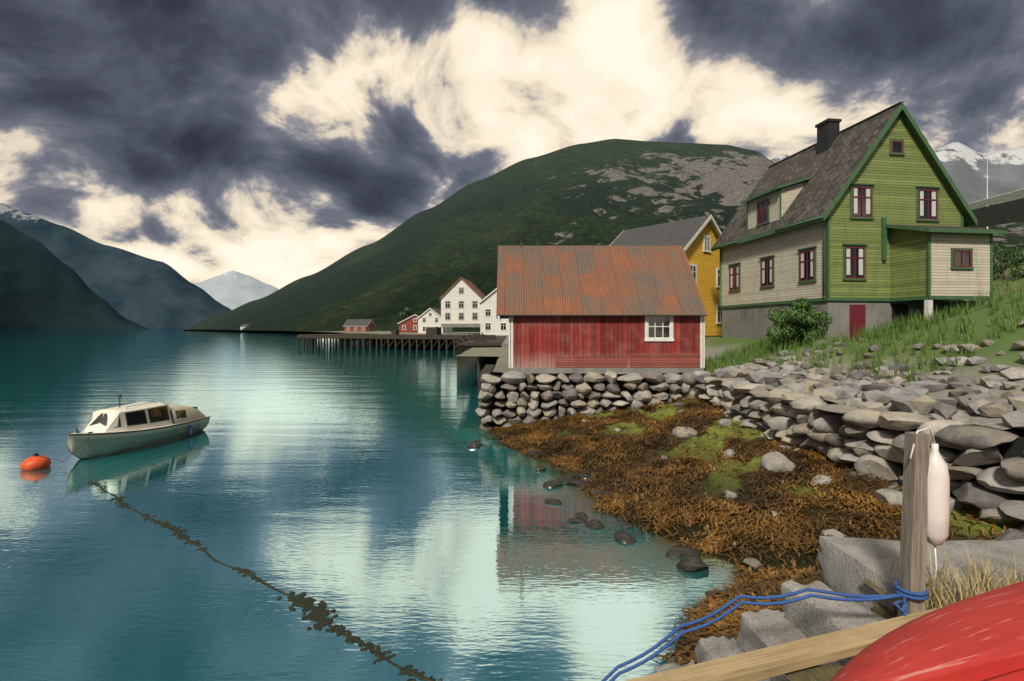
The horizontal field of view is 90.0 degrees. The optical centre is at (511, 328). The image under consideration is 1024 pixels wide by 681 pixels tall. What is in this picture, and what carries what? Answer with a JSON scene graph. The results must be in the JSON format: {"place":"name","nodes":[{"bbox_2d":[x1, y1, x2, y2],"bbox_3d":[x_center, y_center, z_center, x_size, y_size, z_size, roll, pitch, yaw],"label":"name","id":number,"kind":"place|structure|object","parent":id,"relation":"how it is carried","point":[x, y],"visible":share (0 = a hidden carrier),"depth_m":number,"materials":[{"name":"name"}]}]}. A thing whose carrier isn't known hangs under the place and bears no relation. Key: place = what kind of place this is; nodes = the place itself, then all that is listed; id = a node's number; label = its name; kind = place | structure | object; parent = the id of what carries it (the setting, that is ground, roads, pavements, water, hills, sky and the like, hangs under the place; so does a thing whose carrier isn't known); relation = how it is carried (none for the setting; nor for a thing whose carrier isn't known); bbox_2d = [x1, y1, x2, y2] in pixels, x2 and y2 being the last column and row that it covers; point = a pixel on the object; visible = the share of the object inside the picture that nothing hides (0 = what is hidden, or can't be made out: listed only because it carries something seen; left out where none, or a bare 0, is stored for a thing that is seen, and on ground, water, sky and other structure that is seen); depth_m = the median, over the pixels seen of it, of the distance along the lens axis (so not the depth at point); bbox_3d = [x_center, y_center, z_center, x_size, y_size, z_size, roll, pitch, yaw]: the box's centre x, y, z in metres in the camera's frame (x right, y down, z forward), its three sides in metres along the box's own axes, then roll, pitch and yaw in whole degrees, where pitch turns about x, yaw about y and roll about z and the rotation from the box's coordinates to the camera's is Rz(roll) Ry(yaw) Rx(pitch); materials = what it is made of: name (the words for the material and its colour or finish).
{"place":"outdoors","nodes":[
{"label":"outdoors","id":0,"kind":"place"},
{"bbox_2d":[0,220,147,328],"bbox_3d":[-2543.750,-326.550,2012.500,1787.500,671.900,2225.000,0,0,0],"label":"mountain","id":1,"kind":"structure","parent":0,"point":[42,286],"depth_m":2275.98,"materials":[{"name":"green plant"}]},
{"bbox_2d":[0,203,230,328],"bbox_3d":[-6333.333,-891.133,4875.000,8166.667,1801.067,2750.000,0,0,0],"label":"mountain","id":2,"kind":"structure","parent":0,"point":[148,293],"depth_m":4762.94,"materials":[{"name":"blue stone"}]},
{"bbox_2d":[194,270,278,309],"bbox_3d":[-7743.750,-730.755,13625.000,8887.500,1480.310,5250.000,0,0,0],"label":"mountain","id":3,"kind":"structure","parent":0,"point":[231,289],"depth_m":12495.16,"materials":[{"name":"white snow"}]},
{"bbox_2d":[455,333,508,425],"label":"quay","id":4,"kind":"structure","parent":0,"point":[476,340],"depth_m":53.37,"materials":[{"name":"wood"}]},
{"bbox_2d":[0,329,1023,680],"bbox_3d":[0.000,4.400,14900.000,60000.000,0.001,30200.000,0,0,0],"label":"water","id":5,"kind":"structure","parent":0,"point":[368,495],"depth_m":10.91,"materials":[{"name":"teal liquid"}]},
{"bbox_2d":[20,453,50,470],"bbox_3d":[-14.971,4.240,16.098,0.720,0.599,0.720,0,0,0],"label":"buoy","id":6,"kind":"object","parent":5,"relation":"on","point":[35,461],"visible":0.77,"depth_m":15.90,"materials":[{"name":"orange plastic"}]},
{"bbox_2d":[66,394,210,458],"bbox_3d":[-14.205,3.635,19.557,2.424,2.430,5.868,0,0,5],"label":"boat","id":7,"kind":"object","parent":5,"relation":"on","point":[123,428],"visible":0.93,"depth_m":18.46,"materials":[{"name":"grey plastic"}]},
{"bbox_2d":[38,437,442,680],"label":"mooring line","id":8,"kind":"object","parent":5,"relation":"on","point":[318,613],"visible":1,"depth_m":8.01,"materials":[{"name":"black fabric"}]},
{"bbox_2d":[317,338,371,342],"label":"boats","id":9,"kind":"object","parent":5,"relation":"on","point":[352,341],"visible":0.24,"depth_m":149.43,"materials":[{"name":"white paint"}]},
{"bbox_2d":[297,327,473,350],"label":"pier","id":10,"kind":"structure","parent":5,"relation":"in","point":[432,333],"depth_m":106.91,"materials":[{"name":"brown wood"}]},
{"bbox_2d":[0,0,1023,288],"label":"sky","id":11,"kind":"structure","parent":0,"point":[272,142],"materials":[{"name":"grey"}]},
{"bbox_2d":[183,139,1023,332],"bbox_3d":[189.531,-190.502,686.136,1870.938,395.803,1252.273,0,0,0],"label":"green mountain","id":12,"kind":"structure","parent":0,"point":[607,192],"depth_m":677.04,"materials":[{"name":"green plant"}]},
{"bbox_2d":[240,324,249,329],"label":"house","id":13,"kind":"structure","parent":12,"relation":"on","point":[243,326],"depth_m":562.42,"materials":[{"name":"white"}]},
{"bbox_2d":[317,256,1023,429],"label":"land","id":14,"kind":"structure","parent":0,"point":[1004,343],"depth_m":16.44,"materials":[{"name":"green plant"}]},
{"bbox_2d":[343,319,375,331],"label":"house","id":15,"kind":"structure","parent":14,"relation":"on","point":[366,325],"depth_m":211.67,"materials":[{"name":"red wood"}]},
{"bbox_2d":[398,315,418,332],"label":"red house","id":16,"kind":"structure","parent":14,"relation":"on","point":[409,325],"depth_m":160.57,"materials":[{"name":"red wood"}]},
{"bbox_2d":[398,307,435,317],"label":"village trees","id":17,"kind":"object","parent":14,"relation":"on","point":[407,309],"visible":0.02,"depth_m":281.72,"materials":[{"name":"green plant"}]},
{"bbox_2d":[416,308,451,332],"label":"house","id":18,"kind":"structure","parent":14,"relation":"on","point":[430,317],"depth_m":139.53,"materials":[{"name":"white wood"}]},
{"bbox_2d":[439,277,485,326],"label":"white house","id":19,"kind":"structure","parent":14,"relation":"on","point":[460,298],"depth_m":117.52,"materials":[{"name":"white wood"}]},
{"bbox_2d":[478,288,508,335],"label":"white house","id":20,"kind":"structure","parent":14,"relation":"on","point":[491,323],"depth_m":99.83,"materials":[{"name":"white wood"}]},
{"bbox_2d":[496,235,707,374],"bbox_3d":[3.985,-1.280,26.000,9.370,6.820,6.640,0,0,0],"label":"boathouse","id":21,"kind":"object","parent":14,"relation":"on","point":[570,310],"visible":1,"depth_m":23.00,"materials":[{"name":"red painted wood"},{"name":"rusty corrugated metal"},{"name":"white paint"}]},
{"bbox_2d":[609,214,721,337],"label":"yellow house","id":22,"kind":"structure","parent":14,"relation":"on","point":[696,238],"depth_m":37.35,"materials":[{"name":"yellow wood"}]},
{"bbox_2d":[704,332,825,373],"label":"grass","id":23,"kind":"structure","parent":14,"relation":"on","point":[720,362],"depth_m":24.25,"materials":[{"name":"green plant"}]},
{"bbox_2d":[766,297,832,346],"bbox_3d":[13.088,-0.235,23.252,2.841,2.286,2.577,0,0,24],"label":"bush","id":24,"kind":"object","parent":14,"relation":"on","point":[799,319],"visible":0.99,"depth_m":22.96,"materials":[{"name":"green plant"}]},
{"bbox_2d":[710,101,1007,340],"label":"house","id":25,"kind":"structure","parent":14,"relation":"on","point":[868,221],"depth_m":25.58,"materials":[{"name":"green wood"}]},
{"bbox_2d":[724,278,1023,381],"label":"grass tufts","id":26,"kind":"object","parent":14,"relation":"on","point":[891,335],"visible":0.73,"depth_m":17.03,"materials":[{"name":"green plant"}]},
{"bbox_2d":[853,293,1000,340],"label":"tall grass","id":27,"kind":"structure","parent":14,"relation":"on","point":[874,332],"depth_m":20.19,"materials":[{"name":"green plant"}]},
{"bbox_2d":[968,243,1023,300],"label":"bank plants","id":28,"kind":"object","parent":14,"relation":"on","point":[1018,260],"visible":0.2,"depth_m":46.91,"materials":[{"name":"green plant"}]},
{"bbox_2d":[492,396,1019,665],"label":"shore","id":29,"kind":"structure","parent":0,"point":[730,483],"depth_m":12.41,"materials":[{"name":"brown plant"}]},
{"bbox_2d":[475,371,698,430],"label":"back wall","id":30,"kind":"structure","parent":29,"relation":"on","point":[510,398],"depth_m":22.13,"materials":[{"name":"grey stone"}]},
{"bbox_2d":[467,320,1023,599],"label":"rubble","id":31,"kind":"object","parent":29,"relation":"on","point":[857,389],"visible":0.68,"depth_m":13.01,"materials":[{"name":"grey stone"}]},
{"bbox_2d":[489,396,1023,671],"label":"fronds","id":32,"kind":"object","parent":29,"relation":"on","point":[766,583],"visible":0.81,"depth_m":11.80,"materials":[{"name":"brown plant"}]},
{"bbox_2d":[692,371,1023,531],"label":"wall","id":33,"kind":"structure","parent":29,"relation":"on","point":[986,468],"depth_m":11.69,"materials":[{"name":"grey stone"}]},
{"bbox_2d":[654,536,1023,680],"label":"stone steps","id":34,"kind":"structure","parent":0,"point":[850,565],"depth_m":3.73,"materials":[{"name":"stone"}]},
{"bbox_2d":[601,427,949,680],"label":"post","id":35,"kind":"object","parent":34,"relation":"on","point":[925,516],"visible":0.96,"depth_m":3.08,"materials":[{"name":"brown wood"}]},
{"bbox_2d":[625,607,940,680],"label":"plank","id":36,"kind":"object","parent":34,"relation":"on","point":[768,662],"visible":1,"depth_m":2.66,"materials":[{"name":"beige wood"}]},
{"bbox_2d":[830,581,1023,680],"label":"red boat","id":37,"kind":"object","parent":34,"relation":"on","point":[979,637],"visible":1,"depth_m":1.97,"materials":[{"name":"red plastic"}]},
{"bbox_2d":[889,543,1023,609],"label":"dry tufts","id":38,"kind":"object","parent":34,"relation":"on","point":[933,593],"visible":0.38,"depth_m":3.31,"materials":[{"name":"plant"}]},
{"bbox_2d":[771,142,1023,203],"bbox_3d":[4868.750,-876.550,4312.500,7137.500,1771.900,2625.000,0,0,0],"label":"snowy mountain","id":39,"kind":"structure","parent":0,"point":[965,166],"depth_m":4305.35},
{"bbox_2d":[968,108,1023,228],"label":"building","id":40,"kind":"structure","parent":0,"point":[1009,211],"depth_m":63.13,"materials":[{"name":"white paint"}]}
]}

